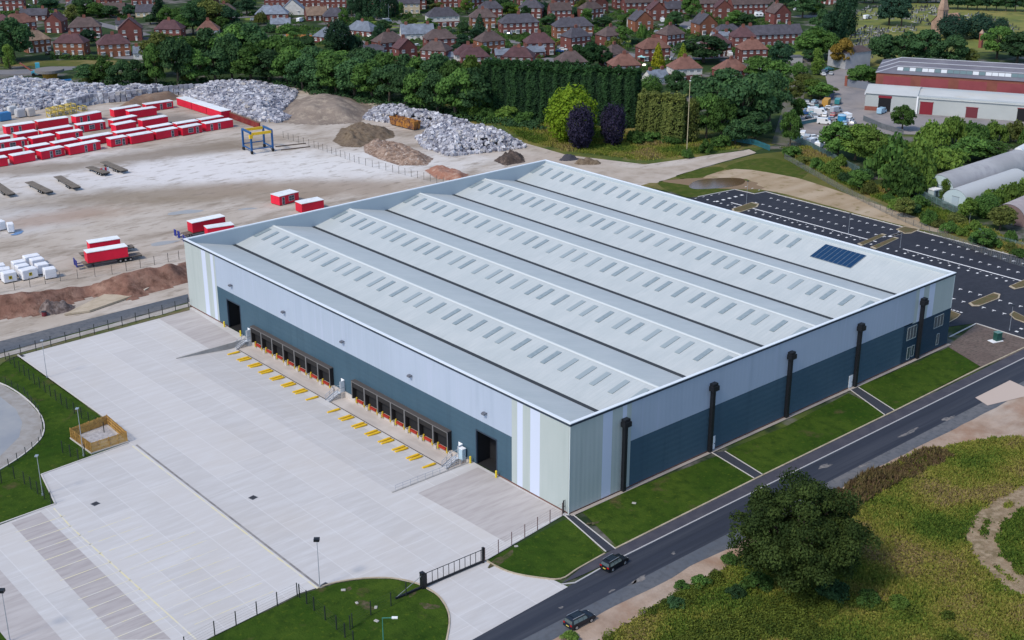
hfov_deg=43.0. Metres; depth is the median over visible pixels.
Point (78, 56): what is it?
garden hedge
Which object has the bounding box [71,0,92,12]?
broadleaf tree
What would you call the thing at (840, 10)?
slender tree
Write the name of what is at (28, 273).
wrapped pack
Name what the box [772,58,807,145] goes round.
lane ground
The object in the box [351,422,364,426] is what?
wheel guide
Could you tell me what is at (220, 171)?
works yard ground
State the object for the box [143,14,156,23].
broadleaf tree
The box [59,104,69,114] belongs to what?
frame stack
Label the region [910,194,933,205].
bush
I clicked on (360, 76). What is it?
broadleaf tree
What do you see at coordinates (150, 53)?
broadleaf tree
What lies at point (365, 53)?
broadleaf tree
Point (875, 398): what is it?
path kerb
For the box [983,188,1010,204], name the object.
bush
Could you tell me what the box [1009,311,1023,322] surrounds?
planted island
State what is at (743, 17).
broadleaf tree
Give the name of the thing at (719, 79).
broadleaf tree
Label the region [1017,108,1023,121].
doorway
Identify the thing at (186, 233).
flatbed trailer
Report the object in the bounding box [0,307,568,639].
service yard ground
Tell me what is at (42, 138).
portable cabin
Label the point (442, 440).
dock door
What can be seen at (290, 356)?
dock door
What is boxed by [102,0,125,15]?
bungalow
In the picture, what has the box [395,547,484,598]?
sliding gate
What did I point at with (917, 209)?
bush
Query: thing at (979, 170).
round roofed hut
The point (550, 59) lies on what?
driveway ground
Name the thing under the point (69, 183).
flatbed trailer
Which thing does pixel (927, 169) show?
bush
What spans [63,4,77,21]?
slender tree
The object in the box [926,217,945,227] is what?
bush
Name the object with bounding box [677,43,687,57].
conifer tree
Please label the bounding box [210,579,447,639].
corner lawn
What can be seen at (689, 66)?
brick house
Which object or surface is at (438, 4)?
broadleaf tree
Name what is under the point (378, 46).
garage
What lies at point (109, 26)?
estate street
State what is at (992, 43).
broadleaf tree
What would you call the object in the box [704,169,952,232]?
dirt strip
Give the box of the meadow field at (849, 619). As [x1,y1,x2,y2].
[613,444,1023,639]
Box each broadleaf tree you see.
[0,16,34,60]
[0,36,14,63]
[36,0,58,8]
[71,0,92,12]
[72,64,100,79]
[76,5,85,15]
[79,29,98,42]
[86,2,105,17]
[87,58,114,82]
[99,5,119,17]
[105,59,131,84]
[121,4,134,14]
[121,59,148,82]
[137,69,157,83]
[138,31,174,71]
[142,43,165,83]
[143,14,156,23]
[155,36,198,85]
[156,7,177,19]
[171,35,203,60]
[173,14,189,29]
[179,3,206,33]
[179,74,198,80]
[181,47,211,83]
[184,0,204,5]
[192,27,219,61]
[197,0,227,22]
[198,45,231,79]
[206,23,247,48]
[209,32,245,78]
[213,16,228,31]
[220,5,240,23]
[223,21,243,28]
[229,42,265,79]
[231,21,274,50]
[233,0,256,14]
[247,49,287,82]
[256,34,290,51]
[268,45,301,84]
[275,38,309,63]
[283,53,314,90]
[298,34,314,45]
[298,60,333,87]
[300,46,322,57]
[314,49,347,60]
[315,53,354,94]
[322,37,336,48]
[334,57,369,95]
[338,8,348,21]
[340,47,360,57]
[350,58,388,98]
[351,46,387,65]
[364,36,374,43]
[366,64,402,101]
[372,52,397,92]
[374,24,384,33]
[375,19,391,29]
[386,65,416,103]
[393,53,419,83]
[401,69,434,108]
[405,56,427,72]
[406,18,417,23]
[415,73,450,110]
[419,52,448,75]
[424,18,434,25]
[429,2,444,8]
[433,67,472,116]
[438,58,466,77]
[448,67,491,112]
[455,33,470,44]
[456,21,468,32]
[460,0,474,13]
[462,54,480,70]
[480,45,490,54]
[483,0,503,3]
[500,2,515,13]
[519,35,527,45]
[520,5,530,12]
[539,16,554,24]
[572,44,584,56]
[576,0,587,6]
[579,42,600,63]
[592,16,612,25]
[593,44,612,66]
[604,36,624,48]
[615,26,633,41]
[617,14,626,25]
[664,19,673,26]
[664,70,688,92]
[666,11,683,24]
[674,35,729,62]
[681,0,701,17]
[682,74,705,96]
[690,69,747,109]
[696,92,720,138]
[706,98,737,134]
[717,72,777,119]
[723,10,745,24]
[723,67,744,78]
[723,119,750,144]
[738,13,757,24]
[740,111,773,141]
[743,55,772,73]
[747,69,794,122]
[762,60,796,82]
[769,40,795,62]
[780,108,803,146]
[784,80,805,98]
[788,0,816,17]
[790,97,807,116]
[792,26,832,58]
[792,61,808,77]
[794,73,814,82]
[802,49,814,60]
[802,78,820,96]
[807,82,833,98]
[809,8,828,26]
[811,5,820,14]
[813,0,825,13]
[818,120,856,155]
[819,10,843,36]
[819,32,839,59]
[830,37,854,60]
[836,123,868,159]
[847,64,874,80]
[847,169,873,189]
[853,128,892,158]
[867,68,876,82]
[868,33,901,58]
[876,0,900,24]
[887,31,923,57]
[890,104,916,130]
[893,0,912,25]
[893,197,915,216]
[908,29,944,57]
[931,34,969,59]
[940,0,956,6]
[949,136,993,161]
[952,0,965,8]
[957,197,977,217]
[964,48,979,60]
[965,0,974,9]
[970,227,997,246]
[971,0,982,9]
[980,26,1014,58]
[980,140,1012,157]
[981,0,995,10]
[987,205,1018,229]
[990,0,1005,10]
[999,31,1023,63]
[1002,0,1015,10]
[1008,0,1022,11]
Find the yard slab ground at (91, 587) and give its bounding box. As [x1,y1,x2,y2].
[12,512,170,639]
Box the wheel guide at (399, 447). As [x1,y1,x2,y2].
[391,445,404,450]
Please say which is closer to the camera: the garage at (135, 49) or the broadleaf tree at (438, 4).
the garage at (135, 49)
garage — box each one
[115,17,135,29]
[132,43,142,59]
[363,41,383,51]
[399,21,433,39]
[447,48,455,59]
[494,46,516,58]
[521,43,545,57]
[642,66,668,84]
[709,28,729,39]
[712,21,737,30]
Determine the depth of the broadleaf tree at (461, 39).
636.90 m
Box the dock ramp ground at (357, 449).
[178,348,447,491]
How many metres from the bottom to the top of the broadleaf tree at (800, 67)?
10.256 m
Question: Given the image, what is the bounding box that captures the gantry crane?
[241,125,273,153]
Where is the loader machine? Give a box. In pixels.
[19,62,41,76]
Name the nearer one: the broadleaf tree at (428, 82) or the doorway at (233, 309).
the doorway at (233, 309)
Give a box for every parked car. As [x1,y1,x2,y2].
[810,112,820,116]
[827,116,837,119]
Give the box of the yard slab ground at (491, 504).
[155,309,561,541]
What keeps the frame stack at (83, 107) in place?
on the works yard ground at (220, 171)
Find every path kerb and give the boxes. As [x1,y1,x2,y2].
[564,515,605,551]
[573,515,615,548]
[712,452,753,477]
[725,451,761,473]
[848,388,884,414]
[858,387,893,409]
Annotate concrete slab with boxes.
[64,294,130,315]
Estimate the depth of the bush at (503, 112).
486.82 m
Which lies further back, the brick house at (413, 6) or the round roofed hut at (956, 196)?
the brick house at (413, 6)
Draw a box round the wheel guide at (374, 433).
[367,431,380,436]
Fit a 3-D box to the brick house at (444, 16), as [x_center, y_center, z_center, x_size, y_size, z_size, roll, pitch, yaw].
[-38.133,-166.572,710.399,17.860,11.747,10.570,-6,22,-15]
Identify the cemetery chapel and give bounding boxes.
[931,0,959,34]
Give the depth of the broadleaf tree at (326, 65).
528.59 m
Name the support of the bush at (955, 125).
on the ground at (706, 74)
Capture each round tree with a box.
[323,18,354,51]
[543,82,599,141]
[565,102,594,148]
[599,103,627,145]
[641,74,662,92]
[936,13,971,38]
[965,12,995,38]
[974,192,1000,218]
[995,17,1009,29]
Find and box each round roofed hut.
[924,150,1023,191]
[941,168,1023,206]
[998,196,1023,226]
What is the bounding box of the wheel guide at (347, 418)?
[341,416,353,420]
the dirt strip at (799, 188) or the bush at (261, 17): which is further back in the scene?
the bush at (261, 17)
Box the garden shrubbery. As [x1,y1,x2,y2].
[0,4,794,74]
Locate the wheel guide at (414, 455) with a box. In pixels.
[406,453,419,458]
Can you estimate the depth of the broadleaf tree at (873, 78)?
552.15 m
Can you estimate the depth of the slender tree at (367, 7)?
739.27 m
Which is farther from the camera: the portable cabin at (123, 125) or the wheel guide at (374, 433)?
the portable cabin at (123, 125)
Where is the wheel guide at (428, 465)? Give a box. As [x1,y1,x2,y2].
[422,462,435,468]
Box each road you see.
[0,294,189,352]
[0,384,41,467]
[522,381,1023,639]
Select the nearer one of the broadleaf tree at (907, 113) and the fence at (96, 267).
the fence at (96, 267)
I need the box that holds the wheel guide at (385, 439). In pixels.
[378,437,391,442]
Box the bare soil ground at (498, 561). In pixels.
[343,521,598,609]
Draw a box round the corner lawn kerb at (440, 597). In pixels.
[318,577,449,639]
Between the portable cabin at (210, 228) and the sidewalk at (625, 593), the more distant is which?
the portable cabin at (210, 228)
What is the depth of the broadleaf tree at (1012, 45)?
598.82 m
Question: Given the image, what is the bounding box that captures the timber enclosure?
[69,414,128,454]
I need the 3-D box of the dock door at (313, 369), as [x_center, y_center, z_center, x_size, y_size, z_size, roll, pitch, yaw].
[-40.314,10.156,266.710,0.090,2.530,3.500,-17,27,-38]
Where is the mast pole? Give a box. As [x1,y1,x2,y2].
[686,80,690,148]
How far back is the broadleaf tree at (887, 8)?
707.51 m
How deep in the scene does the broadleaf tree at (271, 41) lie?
572.29 m
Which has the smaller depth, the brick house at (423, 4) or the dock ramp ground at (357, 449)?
the dock ramp ground at (357, 449)
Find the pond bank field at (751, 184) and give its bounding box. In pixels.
[663,178,764,188]
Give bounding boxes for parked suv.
[563,610,595,629]
[600,553,628,571]
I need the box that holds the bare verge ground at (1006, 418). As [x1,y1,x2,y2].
[553,397,1023,639]
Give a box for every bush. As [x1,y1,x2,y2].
[81,78,90,82]
[253,10,267,22]
[261,23,275,32]
[275,23,297,33]
[346,34,363,50]
[353,12,363,22]
[397,1,403,13]
[451,43,460,50]
[456,105,471,117]
[476,107,497,123]
[480,98,495,111]
[494,106,517,120]
[508,6,518,13]
[513,111,533,123]
[559,630,579,639]
[572,6,576,15]
[626,128,644,143]
[636,23,647,38]
[643,131,663,141]
[660,134,686,143]
[666,595,685,608]
[673,579,690,589]
[682,148,693,157]
[690,574,712,589]
[698,138,713,153]
[710,134,731,146]
[720,552,738,564]
[724,583,746,598]
[739,570,773,592]
[781,145,802,155]
[795,155,810,163]
[809,157,824,169]
[815,578,849,603]
[819,161,842,174]
[832,153,847,165]
[837,171,851,181]
[852,588,881,608]
[856,167,873,175]
[860,180,878,193]
[863,131,917,178]
[866,123,877,130]
[881,193,894,199]
[882,156,926,196]
[884,136,936,169]
[884,150,937,193]
[886,594,909,609]
[887,186,908,197]
[887,197,907,209]
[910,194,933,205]
[912,204,921,213]
[913,118,951,147]
[919,208,937,223]
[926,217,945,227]
[931,146,970,169]
[938,220,959,232]
[941,115,966,142]
[947,211,967,222]
[955,227,969,236]
[959,120,989,145]
[964,219,983,231]
[967,234,989,244]
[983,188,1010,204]
[985,119,1010,142]
[985,238,1002,247]
[999,180,1023,200]
[1003,242,1016,251]
[1004,230,1017,242]
[1006,119,1023,140]
[1008,248,1023,257]
[1017,129,1023,144]
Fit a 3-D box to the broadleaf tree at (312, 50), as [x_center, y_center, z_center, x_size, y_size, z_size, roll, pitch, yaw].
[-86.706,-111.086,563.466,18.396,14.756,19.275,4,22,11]
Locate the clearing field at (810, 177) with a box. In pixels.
[641,152,1023,257]
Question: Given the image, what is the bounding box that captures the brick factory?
[875,57,1023,93]
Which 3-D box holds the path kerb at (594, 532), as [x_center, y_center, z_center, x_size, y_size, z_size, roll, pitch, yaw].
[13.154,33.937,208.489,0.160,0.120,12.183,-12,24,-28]
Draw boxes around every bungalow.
[19,5,49,20]
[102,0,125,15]
[135,1,154,16]
[255,2,289,19]
[270,15,290,28]
[283,0,304,14]
[304,4,326,20]
[313,26,344,41]
[322,5,342,21]
[349,18,378,36]
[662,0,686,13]
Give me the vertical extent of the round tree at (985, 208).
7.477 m
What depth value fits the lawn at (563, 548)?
202.36 m
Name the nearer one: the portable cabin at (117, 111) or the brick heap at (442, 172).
the brick heap at (442, 172)
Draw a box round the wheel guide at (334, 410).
[327,408,339,412]
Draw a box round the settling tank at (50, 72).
[34,66,63,78]
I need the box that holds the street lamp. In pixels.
[382,616,397,639]
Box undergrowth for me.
[78,76,546,129]
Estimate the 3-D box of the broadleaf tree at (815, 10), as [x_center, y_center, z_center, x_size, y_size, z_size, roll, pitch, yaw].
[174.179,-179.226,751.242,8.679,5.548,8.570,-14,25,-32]
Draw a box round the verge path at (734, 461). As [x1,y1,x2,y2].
[566,387,892,551]
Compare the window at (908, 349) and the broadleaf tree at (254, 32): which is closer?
the window at (908, 349)
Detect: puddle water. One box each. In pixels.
[151,240,179,245]
[168,210,202,214]
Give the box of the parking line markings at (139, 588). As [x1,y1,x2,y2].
[17,446,317,639]
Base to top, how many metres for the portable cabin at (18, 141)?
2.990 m
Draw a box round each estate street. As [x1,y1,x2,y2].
[0,62,142,74]
[50,13,150,35]
[349,14,791,63]
[670,20,690,56]
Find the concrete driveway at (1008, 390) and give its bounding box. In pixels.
[975,380,1023,404]
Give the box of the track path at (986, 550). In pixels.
[966,485,1023,594]
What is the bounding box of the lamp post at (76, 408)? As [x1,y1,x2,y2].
[75,407,83,455]
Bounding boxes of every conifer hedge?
[480,57,641,127]
[635,88,688,143]
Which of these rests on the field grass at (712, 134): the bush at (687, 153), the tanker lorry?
the bush at (687, 153)
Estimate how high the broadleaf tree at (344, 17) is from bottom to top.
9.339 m
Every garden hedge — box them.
[50,52,109,59]
[434,25,455,33]
[630,38,644,43]
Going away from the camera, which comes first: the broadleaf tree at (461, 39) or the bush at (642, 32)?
the broadleaf tree at (461, 39)
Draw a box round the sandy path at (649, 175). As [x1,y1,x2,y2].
[562,149,755,182]
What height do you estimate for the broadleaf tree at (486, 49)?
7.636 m
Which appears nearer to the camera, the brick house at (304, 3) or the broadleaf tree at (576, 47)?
the broadleaf tree at (576, 47)
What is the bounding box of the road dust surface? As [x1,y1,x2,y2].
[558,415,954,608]
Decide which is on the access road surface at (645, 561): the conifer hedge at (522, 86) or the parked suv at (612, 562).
the parked suv at (612, 562)
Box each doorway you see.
[226,298,241,332]
[475,429,496,472]
[878,95,891,111]
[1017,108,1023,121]
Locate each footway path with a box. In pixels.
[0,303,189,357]
[563,349,1023,582]
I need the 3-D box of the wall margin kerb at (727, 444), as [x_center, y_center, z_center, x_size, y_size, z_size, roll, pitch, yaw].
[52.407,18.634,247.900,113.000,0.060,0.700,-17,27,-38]
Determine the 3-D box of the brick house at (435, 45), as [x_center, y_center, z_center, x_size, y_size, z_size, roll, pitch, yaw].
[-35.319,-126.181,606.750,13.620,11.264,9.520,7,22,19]
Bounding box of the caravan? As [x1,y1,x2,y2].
[754,12,763,17]
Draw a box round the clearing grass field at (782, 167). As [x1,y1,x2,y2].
[658,158,807,196]
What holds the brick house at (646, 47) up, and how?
on the ground at (706, 74)
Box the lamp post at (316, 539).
[313,537,320,586]
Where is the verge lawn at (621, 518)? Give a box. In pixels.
[583,347,977,545]
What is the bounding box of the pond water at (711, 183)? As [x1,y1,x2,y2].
[689,178,744,188]
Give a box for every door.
[246,328,250,340]
[255,334,260,344]
[266,340,271,350]
[277,346,282,356]
[288,352,293,362]
[299,358,304,368]
[311,365,316,375]
[322,371,328,381]
[340,378,344,392]
[356,389,363,401]
[369,396,376,408]
[382,403,389,415]
[396,411,403,422]
[409,418,417,430]
[423,426,431,438]
[438,434,446,446]
[848,375,852,387]
[919,101,933,114]
[951,195,958,206]
[965,107,977,117]
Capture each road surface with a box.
[0,397,21,455]
[473,359,1023,639]
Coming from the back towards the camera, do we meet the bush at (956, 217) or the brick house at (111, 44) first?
the brick house at (111, 44)
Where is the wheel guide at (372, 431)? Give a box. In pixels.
[364,429,377,434]
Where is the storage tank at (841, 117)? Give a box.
[838,114,846,121]
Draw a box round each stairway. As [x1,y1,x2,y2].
[234,335,251,349]
[325,385,344,401]
[441,449,463,468]
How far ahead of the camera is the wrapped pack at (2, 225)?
360.62 m
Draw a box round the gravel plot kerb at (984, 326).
[949,323,1023,338]
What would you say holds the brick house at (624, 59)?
on the ground at (706, 74)
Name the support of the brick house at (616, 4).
on the ground at (706, 74)
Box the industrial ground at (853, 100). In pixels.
[800,69,1023,136]
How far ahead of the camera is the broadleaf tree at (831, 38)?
605.90 m
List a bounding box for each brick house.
[0,0,25,10]
[0,14,5,20]
[8,10,36,29]
[20,26,51,52]
[43,9,68,32]
[52,30,90,54]
[68,14,102,37]
[95,32,131,56]
[96,0,118,4]
[117,14,142,40]
[131,0,154,4]
[154,17,185,37]
[196,17,219,32]
[216,0,235,19]
[264,0,289,6]
[297,0,319,6]
[319,0,346,7]
[370,29,400,53]
[392,35,417,60]
[397,0,419,13]
[420,0,426,9]
[420,37,453,60]
[422,26,456,45]
[424,5,459,26]
[434,0,457,7]
[453,42,471,61]
[458,0,483,8]
[459,44,490,63]
[468,6,495,28]
[472,28,505,52]
[478,0,502,17]
[498,11,538,34]
[501,44,535,66]
[518,0,543,18]
[522,29,555,54]
[547,0,571,20]
[551,14,593,38]
[553,47,587,65]
[554,0,573,6]
[559,24,591,48]
[577,0,603,19]
[586,0,608,13]
[595,23,625,45]
[599,41,629,66]
[606,50,641,68]
[612,0,620,8]
[621,0,660,12]
[627,7,653,31]
[635,34,670,61]
[646,0,667,20]
[655,22,684,46]
[665,54,702,82]
[690,10,717,35]
[693,0,718,12]
[700,30,731,57]
[711,55,748,77]
[712,0,732,18]
[727,0,773,14]
[728,24,756,46]
[735,36,767,62]
[739,21,802,45]
[765,0,791,23]
[821,0,835,4]
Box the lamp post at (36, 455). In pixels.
[34,454,42,495]
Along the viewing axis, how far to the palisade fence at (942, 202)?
381.89 m
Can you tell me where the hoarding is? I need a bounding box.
[229,112,259,126]
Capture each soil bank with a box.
[0,262,187,319]
[119,91,177,106]
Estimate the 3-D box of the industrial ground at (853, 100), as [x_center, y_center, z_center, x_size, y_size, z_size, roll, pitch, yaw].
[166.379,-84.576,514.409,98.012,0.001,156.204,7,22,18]
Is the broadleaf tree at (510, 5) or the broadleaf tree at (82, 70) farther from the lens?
the broadleaf tree at (510, 5)
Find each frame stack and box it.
[45,107,56,117]
[52,105,63,116]
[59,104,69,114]
[66,103,76,113]
[77,105,87,110]
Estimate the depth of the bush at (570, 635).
180.80 m
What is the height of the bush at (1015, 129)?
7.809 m
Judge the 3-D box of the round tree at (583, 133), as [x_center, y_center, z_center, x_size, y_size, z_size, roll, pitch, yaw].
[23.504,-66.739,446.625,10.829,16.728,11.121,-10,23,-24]
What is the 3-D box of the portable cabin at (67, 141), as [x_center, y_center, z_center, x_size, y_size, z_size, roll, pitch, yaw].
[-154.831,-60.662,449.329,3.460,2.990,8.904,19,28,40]
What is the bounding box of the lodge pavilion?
[978,29,984,47]
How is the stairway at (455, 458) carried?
on the dock ramp ground at (357, 449)
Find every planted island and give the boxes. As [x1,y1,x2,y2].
[732,202,758,212]
[857,234,885,245]
[871,237,898,249]
[896,226,919,233]
[950,310,960,321]
[968,292,999,305]
[1009,280,1023,288]
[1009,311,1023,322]
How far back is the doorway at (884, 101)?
504.27 m
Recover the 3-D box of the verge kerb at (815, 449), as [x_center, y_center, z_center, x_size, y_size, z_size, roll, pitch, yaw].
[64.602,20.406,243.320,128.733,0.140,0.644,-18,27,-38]
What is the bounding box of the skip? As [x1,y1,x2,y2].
[389,115,420,129]
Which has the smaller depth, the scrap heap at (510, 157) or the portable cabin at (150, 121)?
the scrap heap at (510, 157)
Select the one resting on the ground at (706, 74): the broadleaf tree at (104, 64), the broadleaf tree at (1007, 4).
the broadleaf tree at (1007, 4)
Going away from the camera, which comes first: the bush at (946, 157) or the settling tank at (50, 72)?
the bush at (946, 157)
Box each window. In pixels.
[906,324,916,340]
[906,346,910,359]
[910,345,914,356]
[933,313,943,328]
[935,333,939,344]
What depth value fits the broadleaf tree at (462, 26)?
679.37 m
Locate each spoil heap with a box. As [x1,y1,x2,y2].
[39,299,75,315]
[559,154,578,160]
[574,157,600,164]
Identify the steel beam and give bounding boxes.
[275,143,305,146]
[281,146,309,149]
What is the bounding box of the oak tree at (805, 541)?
[726,466,883,593]
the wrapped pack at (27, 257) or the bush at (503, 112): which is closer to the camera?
the wrapped pack at (27, 257)
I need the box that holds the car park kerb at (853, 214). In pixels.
[698,189,1020,257]
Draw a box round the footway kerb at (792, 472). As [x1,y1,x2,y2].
[561,358,1023,584]
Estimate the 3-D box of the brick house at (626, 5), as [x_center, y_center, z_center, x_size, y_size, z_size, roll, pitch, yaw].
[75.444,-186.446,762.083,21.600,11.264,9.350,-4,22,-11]
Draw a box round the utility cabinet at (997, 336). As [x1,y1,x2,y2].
[987,330,1002,342]
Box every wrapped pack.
[0,219,5,230]
[0,266,9,279]
[0,269,16,283]
[6,222,14,232]
[11,259,25,269]
[14,263,29,275]
[18,266,37,280]
[22,253,39,264]
[29,256,43,265]
[34,261,48,274]
[42,266,56,279]
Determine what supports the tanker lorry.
on the ground at (706, 74)
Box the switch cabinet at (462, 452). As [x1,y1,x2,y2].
[459,446,465,460]
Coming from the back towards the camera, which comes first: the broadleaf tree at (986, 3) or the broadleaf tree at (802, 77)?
the broadleaf tree at (986, 3)
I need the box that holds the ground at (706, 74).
[0,0,1023,639]
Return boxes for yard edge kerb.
[0,443,127,523]
[18,355,103,415]
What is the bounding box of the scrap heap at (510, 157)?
[494,149,524,165]
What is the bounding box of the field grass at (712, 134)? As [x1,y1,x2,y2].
[416,104,774,163]
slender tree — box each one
[1,44,16,68]
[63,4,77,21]
[150,0,163,23]
[287,31,300,38]
[346,0,354,15]
[353,0,363,15]
[362,0,373,17]
[370,0,381,18]
[380,0,391,17]
[390,0,399,18]
[467,85,485,117]
[468,28,481,38]
[579,8,592,22]
[685,97,700,141]
[810,47,825,74]
[831,0,852,42]
[844,0,858,34]
[938,178,950,199]
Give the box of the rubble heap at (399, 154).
[363,138,432,165]
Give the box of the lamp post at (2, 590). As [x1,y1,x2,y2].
[0,588,10,639]
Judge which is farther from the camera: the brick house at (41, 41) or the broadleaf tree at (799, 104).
the brick house at (41, 41)
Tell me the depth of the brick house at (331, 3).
778.48 m
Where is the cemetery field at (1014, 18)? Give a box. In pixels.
[846,3,1023,65]
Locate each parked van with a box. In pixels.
[803,134,810,139]
[806,137,816,143]
[807,106,817,111]
[814,108,826,113]
[815,140,823,146]
[817,117,830,124]
[830,106,842,111]
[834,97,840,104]
[842,112,851,117]
[876,107,886,113]
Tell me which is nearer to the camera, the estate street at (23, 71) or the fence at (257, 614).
the fence at (257, 614)
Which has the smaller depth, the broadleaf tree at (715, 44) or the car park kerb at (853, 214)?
the car park kerb at (853, 214)
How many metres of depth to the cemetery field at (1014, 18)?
730.71 m
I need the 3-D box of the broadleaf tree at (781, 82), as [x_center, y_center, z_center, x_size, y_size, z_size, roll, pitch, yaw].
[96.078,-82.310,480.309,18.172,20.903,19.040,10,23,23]
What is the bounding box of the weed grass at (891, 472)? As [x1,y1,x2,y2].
[816,444,954,510]
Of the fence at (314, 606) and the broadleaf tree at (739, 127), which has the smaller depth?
the fence at (314, 606)
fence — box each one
[0,375,43,468]
[0,466,51,503]
[2,249,185,289]
[4,298,188,359]
[4,350,104,431]
[61,441,85,459]
[183,583,297,639]
[283,134,449,181]
[298,584,353,639]
[349,582,406,629]
[484,503,562,557]
[733,138,769,150]
[784,155,1023,266]
[791,137,858,169]
[863,115,903,134]
[914,191,958,211]
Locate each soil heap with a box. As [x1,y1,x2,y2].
[282,93,371,124]
[332,122,394,147]
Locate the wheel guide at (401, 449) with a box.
[394,447,408,451]
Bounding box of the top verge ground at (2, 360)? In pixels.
[0,307,189,364]
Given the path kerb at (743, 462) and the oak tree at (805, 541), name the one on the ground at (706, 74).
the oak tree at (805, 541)
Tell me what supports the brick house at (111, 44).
on the ground at (706, 74)
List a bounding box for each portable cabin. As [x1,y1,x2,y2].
[0,134,10,139]
[0,137,27,148]
[0,146,22,158]
[0,155,7,166]
[2,121,35,133]
[8,150,35,164]
[13,129,37,140]
[24,142,49,154]
[28,133,54,144]
[34,116,68,128]
[36,145,64,159]
[38,124,72,136]
[50,137,77,148]
[55,129,82,139]
[64,139,100,154]
[70,110,101,122]
[74,120,105,131]
[77,132,112,143]
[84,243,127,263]
[86,235,120,248]
[106,135,127,146]
[107,114,137,126]
[109,104,140,116]
[111,120,136,131]
[112,127,145,135]
[125,106,156,117]
[126,131,153,143]
[138,115,167,127]
[142,99,173,110]
[146,123,172,130]
[151,126,177,139]
[172,119,198,126]
[176,96,200,109]
[177,123,201,135]
[187,214,224,232]
[191,101,214,113]
[196,115,223,123]
[201,118,232,131]
[204,222,233,233]
[206,105,230,117]
[271,189,298,205]
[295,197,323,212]
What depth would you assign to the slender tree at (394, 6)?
737.36 m
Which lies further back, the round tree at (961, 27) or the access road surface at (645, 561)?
the round tree at (961, 27)
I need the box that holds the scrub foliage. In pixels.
[598,568,967,639]
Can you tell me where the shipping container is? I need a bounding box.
[822,97,830,106]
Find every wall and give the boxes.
[176,338,245,358]
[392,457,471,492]
[778,55,802,62]
[802,118,816,123]
[827,45,870,68]
[844,76,870,88]
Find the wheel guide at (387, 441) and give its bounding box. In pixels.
[381,439,393,443]
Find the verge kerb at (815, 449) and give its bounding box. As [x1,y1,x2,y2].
[615,347,1023,548]
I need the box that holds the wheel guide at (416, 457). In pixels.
[409,455,422,460]
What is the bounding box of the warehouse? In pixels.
[183,159,956,513]
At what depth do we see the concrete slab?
305.28 m
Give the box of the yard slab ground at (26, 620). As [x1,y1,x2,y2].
[0,571,61,639]
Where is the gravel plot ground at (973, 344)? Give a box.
[948,324,1023,366]
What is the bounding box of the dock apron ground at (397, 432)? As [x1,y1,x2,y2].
[237,345,463,468]
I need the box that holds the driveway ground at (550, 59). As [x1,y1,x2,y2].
[50,9,816,69]
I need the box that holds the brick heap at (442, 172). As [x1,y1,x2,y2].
[426,165,467,179]
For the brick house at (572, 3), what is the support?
on the ground at (706, 74)
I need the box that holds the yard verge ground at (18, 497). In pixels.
[0,357,116,639]
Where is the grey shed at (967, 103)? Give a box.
[864,84,1023,121]
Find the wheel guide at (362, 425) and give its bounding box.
[354,423,367,428]
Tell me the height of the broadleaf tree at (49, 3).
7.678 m
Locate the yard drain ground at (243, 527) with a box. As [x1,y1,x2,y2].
[136,445,322,587]
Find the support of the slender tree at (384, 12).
on the ground at (706, 74)
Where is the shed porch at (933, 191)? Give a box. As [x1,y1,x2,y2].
[928,187,940,196]
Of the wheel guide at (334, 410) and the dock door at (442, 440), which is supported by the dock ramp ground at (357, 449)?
the wheel guide at (334, 410)
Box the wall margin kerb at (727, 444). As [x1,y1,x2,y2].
[570,344,950,515]
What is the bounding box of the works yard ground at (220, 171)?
[0,85,753,340]
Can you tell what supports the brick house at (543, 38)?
on the ground at (706, 74)
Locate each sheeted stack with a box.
[0,111,11,121]
[6,105,16,114]
[14,108,24,117]
[25,107,35,116]
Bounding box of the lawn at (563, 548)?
[488,519,602,577]
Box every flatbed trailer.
[0,183,14,195]
[25,181,52,193]
[54,175,80,188]
[73,252,141,267]
[79,244,134,255]
[85,166,109,175]
[100,161,127,171]
[174,229,204,237]
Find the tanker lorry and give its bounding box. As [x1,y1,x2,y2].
[1014,144,1023,150]
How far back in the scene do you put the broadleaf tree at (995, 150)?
430.13 m
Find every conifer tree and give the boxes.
[372,28,379,36]
[472,13,485,34]
[650,42,666,69]
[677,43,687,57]
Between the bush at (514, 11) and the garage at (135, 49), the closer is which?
the garage at (135, 49)
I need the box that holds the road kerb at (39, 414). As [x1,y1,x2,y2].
[0,382,44,469]
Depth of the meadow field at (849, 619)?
191.73 m
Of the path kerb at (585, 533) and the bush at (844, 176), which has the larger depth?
the bush at (844, 176)
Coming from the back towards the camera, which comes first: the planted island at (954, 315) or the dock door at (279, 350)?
the planted island at (954, 315)
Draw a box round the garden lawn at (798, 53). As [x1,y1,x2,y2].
[240,17,809,75]
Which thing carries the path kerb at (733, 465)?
on the verge path at (734, 461)
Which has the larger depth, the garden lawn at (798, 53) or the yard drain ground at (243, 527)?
the garden lawn at (798, 53)
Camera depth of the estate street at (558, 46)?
649.46 m
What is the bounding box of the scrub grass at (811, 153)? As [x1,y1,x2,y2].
[779,145,1023,253]
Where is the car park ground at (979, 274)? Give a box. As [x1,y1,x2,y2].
[688,186,1023,337]
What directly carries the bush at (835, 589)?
on the meadow field at (849, 619)
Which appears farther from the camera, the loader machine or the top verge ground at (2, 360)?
the loader machine
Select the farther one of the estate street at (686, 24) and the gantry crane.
the estate street at (686, 24)

